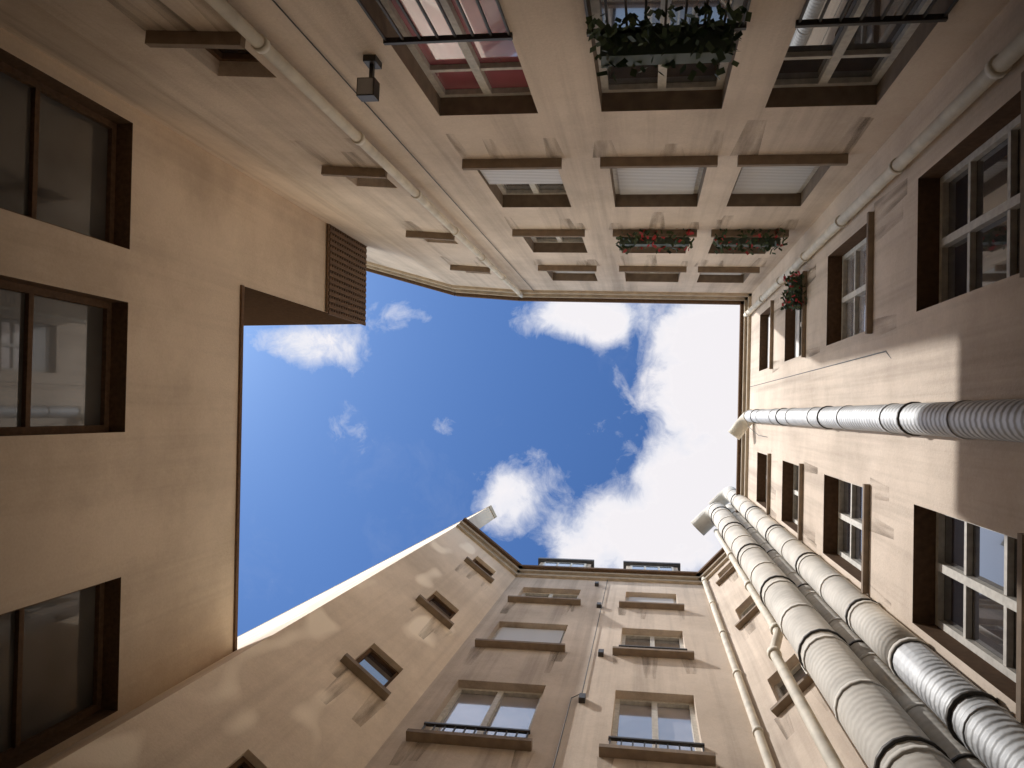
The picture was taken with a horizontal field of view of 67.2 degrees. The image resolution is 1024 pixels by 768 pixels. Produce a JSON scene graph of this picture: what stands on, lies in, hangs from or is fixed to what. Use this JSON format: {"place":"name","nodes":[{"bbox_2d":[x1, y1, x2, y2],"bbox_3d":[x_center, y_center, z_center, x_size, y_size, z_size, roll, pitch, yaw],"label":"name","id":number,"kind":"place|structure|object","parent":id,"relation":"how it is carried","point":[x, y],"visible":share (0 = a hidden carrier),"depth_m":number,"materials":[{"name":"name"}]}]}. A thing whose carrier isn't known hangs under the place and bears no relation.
{"place":"outdoors","nodes":[
{"label":"outdoors","id":0,"kind":"place"},
{"bbox_2d":[0,208,244,767],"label":"building facade","id":1,"kind":"structure","parent":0,"point":[121,377],"depth_m":7.94,"materials":[{"name":"beige paint"}]},
{"bbox_2d":[30,0,519,300],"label":"building facade","id":2,"kind":"structure","parent":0,"point":[205,59],"depth_m":7.30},
{"bbox_2d":[238,271,739,635],"label":"sky","id":3,"kind":"structure","parent":0,"point":[598,432],"materials":[{"name":"blue"}]},
{"bbox_2d":[0,0,1023,767],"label":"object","id":4,"kind":"object","parent":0,"point":[4,10],"visible":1,"depth_m":0.10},
{"bbox_2d":[226,0,1007,304],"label":"building facade","id":5,"kind":"structure","parent":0,"point":[550,157],"depth_m":7.01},
{"bbox_2d":[205,0,522,297],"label":"downpipe","id":6,"kind":"object","parent":5,"relation":"attached to","point":[245,29],"visible":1,"depth_m":6.79,"materials":[{"name":"beige metal"}]},
{"bbox_2d":[356,54,381,101],"bbox_3d":[-1.101,-2.364,5.968,0.145,0.205,0.344,0,-92,10],"label":"wall lamp","id":7,"kind":"object","parent":5,"relation":"attached to","point":[368,89],"visible":1,"depth_m":5.91,"materials":[{"name":"grey metal"}]},
{"bbox_2d":[272,0,533,290],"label":"cable","id":8,"kind":"object","parent":5,"relation":"attached to","point":[287,16],"depth_m":7.07,"materials":[{"name":"black"}]},
{"bbox_2d":[614,228,694,254],"bbox_3d":[2.067,-2.103,11.199,1.140,0.706,0.348,0,-92,10],"label":"flower box","id":9,"kind":"object","parent":5,"relation":"attached to","point":[671,241],"visible":0.95,"depth_m":11.17,"materials":[{"name":"green"}]},
{"bbox_2d":[587,4,756,86],"bbox_3d":[1.034,-2.343,5.148,1.057,0.976,0.338,0,-92,10],"label":"flower box","id":10,"kind":"object","parent":5,"relation":"attached to","point":[668,48],"visible":1,"depth_m":5.25,"materials":[{"name":"green"}]},
{"bbox_2d":[713,228,786,255],"bbox_3d":[3.380,-2.054,10.973,1.016,0.693,0.331,2,-92,10],"label":"flower box","id":11,"kind":"object","parent":5,"relation":"attached to","point":[765,242],"visible":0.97,"depth_m":10.88,"materials":[{"name":"green"}]},
{"label":"paving","id":12,"kind":"structure","parent":0,"visible":0},
{"bbox_2d":[0,27,366,325],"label":"wall","id":13,"kind":"structure","parent":12,"relation":"on","point":[79,154],"depth_m":8.56,"materials":[{"name":"beige paint"}]},
{"bbox_2d":[0,0,455,295],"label":"wall","id":14,"kind":"structure","parent":12,"relation":"on","point":[31,23],"depth_m":8.23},
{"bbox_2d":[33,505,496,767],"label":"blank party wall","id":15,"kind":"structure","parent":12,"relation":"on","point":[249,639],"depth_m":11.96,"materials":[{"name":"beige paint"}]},
{"bbox_2d":[49,517,522,767],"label":"building wall","id":16,"kind":"structure","parent":12,"relation":"on","point":[346,679],"depth_m":8.75,"materials":[{"name":"beige paint"}]},
{"bbox_2d":[365,557,764,767],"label":"building facade","id":17,"kind":"structure","parent":12,"relation":"on","point":[660,689],"depth_m":10.35,"materials":[{"name":"beige paint"}]},
{"bbox_2d":[553,580,607,767],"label":"cable","id":18,"kind":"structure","parent":17,"relation":"attached to","point":[583,685],"depth_m":9.97,"materials":[{"name":"black"}]},
{"bbox_2d":[701,576,775,767],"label":"drainpipe","id":19,"kind":"object","parent":12,"relation":"on","point":[759,736],"visible":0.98,"depth_m":9.79,"materials":[{"name":"beige metal"}]},
{"bbox_2d":[714,529,844,767],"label":"drainpipe","id":20,"kind":"object","parent":12,"relation":"on","point":[829,755],"visible":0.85,"depth_m":8.10,"materials":[{"name":"beige metal"}]},
{"bbox_2d":[697,547,867,767],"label":"building wall","id":21,"kind":"structure","parent":12,"relation":"on","point":[790,741],"depth_m":9.56,"materials":[{"name":"beige paint"}]},
{"bbox_2d":[691,503,955,767],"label":"extract duct","id":22,"kind":"object","parent":12,"relation":"on","point":[880,726],"visible":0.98,"depth_m":6.38,"materials":[{"name":"grey metal"}]},
{"bbox_2d":[709,486,1023,767],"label":"extract duct","id":23,"kind":"object","parent":12,"relation":"on","point":[985,729],"visible":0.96,"depth_m":5.74,"materials":[{"name":"grey metal"}]},
{"bbox_2d":[736,2,1023,724],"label":"building facade","id":24,"kind":"structure","parent":12,"relation":"on","point":[914,269],"depth_m":6.33,"materials":[{"name":"beige paint"}]},
{"bbox_2d":[781,271,806,311],"bbox_3d":[4.005,-1.307,10.905,0.330,0.582,0.547,0,-92,10],"label":"flower box","id":25,"kind":"object","parent":24,"relation":"attached to","point":[793,290],"visible":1,"depth_m":10.78,"materials":[{"name":"green"}]},
{"bbox_2d":[750,351,890,386],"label":"wall cable","id":26,"kind":"object","parent":24,"relation":"attached to","point":[829,366],"depth_m":9.06,"materials":[{"name":"beige"}]},
{"bbox_2d":[725,504,986,767],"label":"extract duct","id":27,"kind":"object","parent":24,"relation":"attached to","point":[927,720],"visible":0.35,"depth_m":6.33,"materials":[{"name":"grey metal"}]},
{"bbox_2d":[728,399,1023,442],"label":"ventilation duct","id":28,"kind":"object","parent":24,"relation":"attached to","point":[1000,420],"visible":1,"depth_m":5.80,"materials":[{"name":"grey metal"}]},
{"bbox_2d":[743,29,1023,316],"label":"drainpipe","id":29,"kind":"object","parent":24,"relation":"attached to","point":[1003,61],"visible":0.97,"depth_m":5.99,"materials":[{"name":"beige metal"}]}
]}

